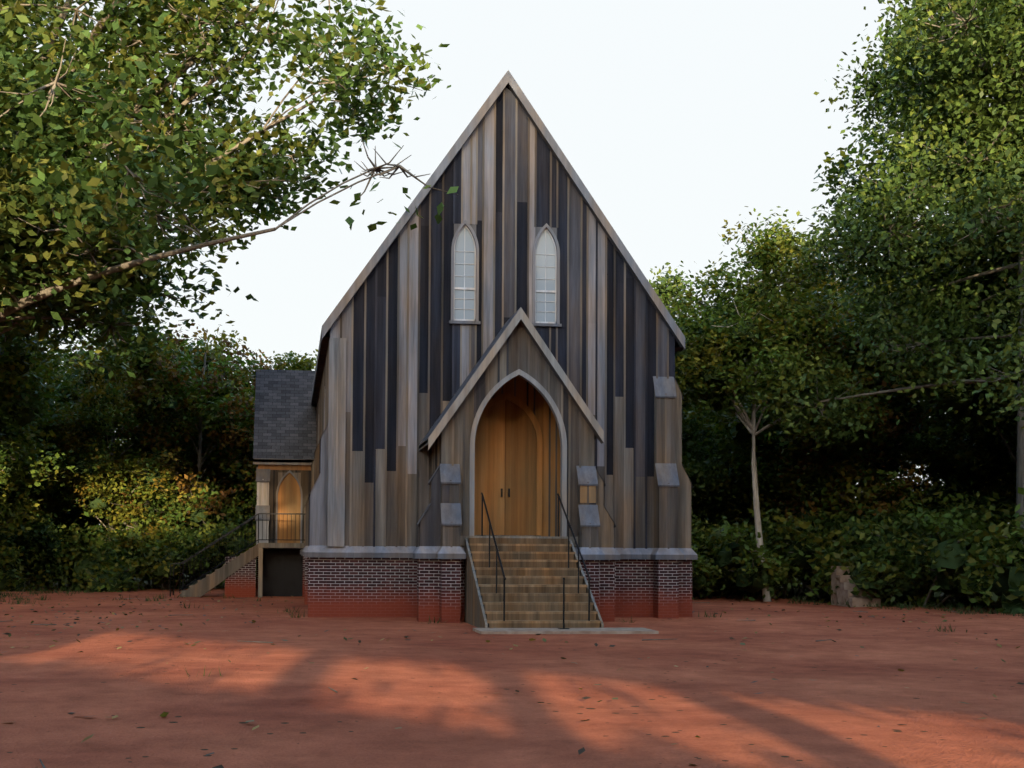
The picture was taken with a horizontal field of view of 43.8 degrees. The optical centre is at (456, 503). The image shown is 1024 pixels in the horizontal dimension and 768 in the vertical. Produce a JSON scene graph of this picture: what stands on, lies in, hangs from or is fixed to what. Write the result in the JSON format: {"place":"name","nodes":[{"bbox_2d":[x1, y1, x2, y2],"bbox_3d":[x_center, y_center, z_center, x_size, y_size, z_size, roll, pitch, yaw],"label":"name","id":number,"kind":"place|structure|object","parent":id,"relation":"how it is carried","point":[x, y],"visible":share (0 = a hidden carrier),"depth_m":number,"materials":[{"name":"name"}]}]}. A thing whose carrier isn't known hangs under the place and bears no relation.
{"place":"outdoors","nodes":[
{"label":"outdoors","id":0,"kind":"place"},
{"bbox_2d":[13,0,1007,524],"label":"sky","id":1,"kind":"structure","parent":0,"point":[676,117],"materials":[{"name":"white"}]},
{"bbox_2d":[0,574,1023,767],"bbox_3d":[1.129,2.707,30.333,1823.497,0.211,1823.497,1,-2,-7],"label":"ground","id":2,"kind":"structure","parent":0,"point":[827,703],"depth_m":14.82,"materials":[{"name":"red soil"}]},
{"bbox_2d":[0,517,48,591],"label":"bush","id":3,"kind":"object","parent":2,"relation":"on","point":[10,577],"visible":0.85,"depth_m":44.57,"materials":[{"name":"green plant"}]},
{"bbox_2d":[0,398,87,537],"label":"tree","id":4,"kind":"object","parent":2,"relation":"on","point":[35,493],"visible":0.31,"depth_m":49.09,"materials":[{"name":"green plant"}]},
{"bbox_2d":[4,412,85,521],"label":"tree","id":5,"kind":"object","parent":2,"relation":"on","point":[37,476],"visible":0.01,"depth_m":53.07,"materials":[{"name":"green plant"}]},
{"bbox_2d":[0,511,90,590],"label":"bush","id":6,"kind":"object","parent":2,"relation":"on","point":[41,543],"visible":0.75,"depth_m":46.67,"materials":[{"name":"green plant"}]},
{"bbox_2d":[0,326,92,554],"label":"tree","id":7,"kind":"object","parent":2,"relation":"on","point":[23,401],"visible":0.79,"depth_m":43.82,"materials":[{"name":"green plant"}]},
{"bbox_2d":[21,492,147,585],"bbox_3d":[-16.480,1.628,53.456,8.552,4.506,6.924,2,-3,-38],"label":"bush","id":8,"kind":"object","parent":2,"relation":"on","point":[76,513],"visible":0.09,"depth_m":53.28,"materials":[{"name":"green plant"}]},
{"bbox_2d":[33,309,161,530],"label":"tree","id":9,"kind":"object","parent":2,"relation":"on","point":[87,357],"visible":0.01,"depth_m":56.08,"materials":[{"name":"green plant"}]},
{"bbox_2d":[49,512,156,592],"bbox_3d":[-13.062,2.077,46.540,3.745,3.584,4.290,2,-3,-41],"label":"bush","id":10,"kind":"object","parent":2,"relation":"on","point":[98,566],"visible":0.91,"depth_m":46.25,"materials":[{"name":"green plant"}]},
{"bbox_2d":[9,324,201,555],"bbox_3d":[-13.724,-1.781,50.125,7.081,10.608,7.763,1,-2,-4],"label":"tree","id":11,"kind":"object","parent":2,"relation":"on","point":[93,464],"visible":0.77,"depth_m":48.73,"materials":[{"name":"green plant"}]},
{"bbox_2d":[89,520,225,589],"bbox_3d":[-11.313,2.083,48.310,5.701,3.004,4.616,-1,-2,36],"label":"bush","id":12,"kind":"object","parent":2,"relation":"on","point":[163,556],"visible":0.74,"depth_m":47.39,"materials":[{"name":"green plant"}]},
{"bbox_2d":[93,488,248,587],"bbox_3d":[-12.311,1.585,54.800,7.385,4.806,9.122,1,-2,-24],"label":"bush","id":13,"kind":"object","parent":2,"relation":"on","point":[214,517],"visible":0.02,"depth_m":52.52,"materials":[{"name":"green plant"}]},
{"bbox_2d":[109,328,256,579],"bbox_3d":[-10.477,-1.648,52.048,7.602,10.649,7.624,1,-2,-24],"label":"tree","id":14,"kind":"object","parent":2,"relation":"on","point":[195,457],"visible":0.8,"depth_m":50.75,"materials":[{"name":"green plant"}]},
{"bbox_2d":[115,314,285,580],"bbox_3d":[-12.152,-2.351,59.873,9.077,12.677,9.050,1,-2,-18],"label":"tree","id":15,"kind":"object","parent":2,"relation":"on","point":[212,354],"visible":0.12,"depth_m":58.07,"materials":[{"name":"green plant"}]},
{"bbox_2d":[153,514,256,588],"bbox_3d":[-8.732,2.039,49.977,6.272,3.304,5.077,1,-2,-13],"label":"bush","id":16,"kind":"object","parent":2,"relation":"on","point":[224,529],"visible":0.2,"depth_m":49.01,"materials":[{"name":"green plant"}]},
{"bbox_2d":[190,421,255,535],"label":"tree","id":17,"kind":"object","parent":2,"relation":"on","point":[221,474],"visible":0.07,"depth_m":54.53,"materials":[{"name":"green plant"}]},
{"bbox_2d":[191,507,254,580],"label":"bush","id":18,"kind":"object","parent":2,"relation":"on","point":[249,525],"visible":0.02,"depth_m":54.10,"materials":[{"name":"green plant"}]},
{"bbox_2d":[0,0,458,381],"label":"tree","id":19,"kind":"object","parent":2,"relation":"on","point":[80,230],"visible":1,"depth_m":33.38,"materials":[{"name":"green plant"}]},
{"bbox_2d":[198,349,317,521],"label":"tree","id":20,"kind":"object","parent":2,"relation":"on","point":[304,365],"visible":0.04,"depth_m":53.26,"materials":[{"name":"green plant"}]},
{"bbox_2d":[249,350,316,381],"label":"tree","id":21,"kind":"object","parent":2,"relation":"on","point":[282,363],"visible":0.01,"depth_m":59.87,"materials":[{"name":"green plant"}]},
{"bbox_2d":[170,70,697,633],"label":"church","id":22,"kind":"structure","parent":2,"relation":"on","point":[474,418],"depth_m":30.42,"materials":[{"name":"grey wood"}]},
{"bbox_2d":[0,584,1023,767],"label":"litter","id":23,"kind":"object","parent":2,"relation":"on","point":[580,751],"visible":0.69,"depth_m":32.78,"materials":[{"name":"brown plant"}]},
{"bbox_2d":[649,261,738,533],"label":"tree","id":24,"kind":"object","parent":2,"relation":"on","point":[697,470],"visible":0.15,"depth_m":46.57,"materials":[{"name":"green plant"}]},
{"bbox_2d":[693,516,756,595],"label":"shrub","id":25,"kind":"object","parent":2,"relation":"on","point":[725,593],"visible":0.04,"depth_m":45.67,"materials":[{"name":"green plant"}]},
{"bbox_2d":[691,520,784,600],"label":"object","id":26,"kind":"object","parent":2,"relation":"on","point":[703,579],"visible":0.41,"depth_m":42.38,"materials":[{"name":"green plant"}]},
{"bbox_2d":[682,338,821,533],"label":"tree","id":27,"kind":"object","parent":2,"relation":"on","point":[737,438],"visible":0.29,"depth_m":47.14,"materials":[{"name":"green plant"}]},
{"bbox_2d":[703,495,833,592],"bbox_3d":[13.087,1.574,49.410,7.385,4.806,9.122,-1,-2,29],"label":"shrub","id":28,"kind":"object","parent":2,"relation":"on","point":[770,505],"visible":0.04,"depth_m":48.20,"materials":[{"name":"green plant"}]},
{"bbox_2d":[660,206,887,601],"bbox_3d":[9.567,-3.171,40.898,8.846,13.304,7.330,0,-2,4],"label":"tree","id":29,"kind":"object","parent":2,"relation":"on","point":[720,332],"visible":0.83,"depth_m":40.34,"materials":[{"name":"green plant"}]},
{"bbox_2d":[700,508,855,600],"bbox_3d":[10.782,1.854,42.487,6.557,3.454,5.308,1,-2,-18],"label":"shrub","id":30,"kind":"object","parent":2,"relation":"on","point":[750,575],"visible":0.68,"depth_m":41.02,"materials":[{"name":"green plant"}]},
{"bbox_2d":[733,448,839,590],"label":"tree","id":31,"kind":"object","parent":2,"relation":"on","point":[778,465],"visible":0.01,"depth_m":50.28,"materials":[{"name":"green plant"}]},
{"bbox_2d":[724,289,896,588],"bbox_3d":[14.528,-2.552,53.430,8.583,12.858,9.410,0,-2,14],"label":"tree","id":32,"kind":"object","parent":2,"relation":"on","point":[851,306],"depth_m":52.22,"materials":[{"name":"green plant"}]},
{"bbox_2d":[733,497,905,599],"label":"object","id":33,"kind":"object","parent":2,"relation":"on","point":[799,552],"visible":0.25,"depth_m":41.44,"materials":[{"name":"green plant"}]},
{"bbox_2d":[746,227,928,497],"bbox_3d":[18.858,-4.609,60.116,11.802,17.680,12.938,-1,-2,30],"label":"tree","id":34,"kind":"object","parent":2,"relation":"on","point":[827,274],"visible":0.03,"depth_m":59.39,"materials":[{"name":"green plant"}]},
{"bbox_2d":[737,306,968,536],"bbox_3d":[13.879,-1.781,45.108,7.715,10.776,7.693,0,-2,14],"label":"tree","id":35,"kind":"object","parent":2,"relation":"on","point":[823,471],"visible":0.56,"depth_m":43.81,"materials":[{"name":"green plant"}]},
{"bbox_2d":[831,566,880,606],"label":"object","id":36,"kind":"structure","parent":2,"relation":"on","point":[843,590],"depth_m":38.61,"materials":[{"name":"stone"}]},
{"bbox_2d":[792,503,939,606],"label":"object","id":37,"kind":"object","parent":2,"relation":"on","point":[820,574],"visible":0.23,"depth_m":39.62,"materials":[{"name":"green plant"}]},
{"bbox_2d":[753,0,1023,543],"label":"tree","id":38,"kind":"object","parent":2,"relation":"on","point":[942,55],"visible":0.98,"depth_m":35.89,"materials":[{"name":"green plant"}]},
{"bbox_2d":[795,473,1009,596],"bbox_3d":[16.914,1.393,46.897,7.847,5.106,9.692,-1,-2,25],"label":"bush","id":39,"kind":"object","parent":2,"relation":"on","point":[933,489],"visible":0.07,"depth_m":45.74,"materials":[{"name":"green plant"}]},
{"bbox_2d":[824,500,998,607],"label":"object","id":40,"kind":"object","parent":2,"relation":"on","point":[885,554],"visible":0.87,"depth_m":37.45,"materials":[{"name":"green plant"}]},
{"bbox_2d":[813,59,1019,471],"bbox_3d":[19.593,-6.742,44.424,13.525,20.802,14.596,-1,-2,31],"label":"tree","id":41,"kind":"object","parent":2,"relation":"on","point":[986,443],"visible":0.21,"depth_m":43.77,"materials":[{"name":"green plant"}]},
{"bbox_2d":[846,386,1015,526],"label":"tree","id":42,"kind":"object","parent":2,"relation":"on","point":[907,445],"visible":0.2,"depth_m":47.70,"materials":[{"name":"green plant"}]},
{"bbox_2d":[895,492,1014,605],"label":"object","id":43,"kind":"object","parent":2,"relation":"on","point":[944,584],"visible":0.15,"depth_m":38.01,"materials":[{"name":"green plant"}]},
{"bbox_2d":[920,273,1016,526],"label":"tree","id":44,"kind":"object","parent":2,"relation":"on","point":[1007,473],"visible":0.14,"depth_m":46.85,"materials":[{"name":"green plant"}]},
{"bbox_2d":[930,487,1023,613],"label":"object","id":45,"kind":"object","parent":2,"relation":"on","point":[1004,586],"visible":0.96,"depth_m":34.01,"materials":[{"name":"green plant"}]},
{"bbox_2d":[993,487,1015,523],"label":"tree","id":46,"kind":"object","parent":2,"relation":"on","point":[996,495],"visible":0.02,"depth_m":44.19,"materials":[{"name":"green plant"}]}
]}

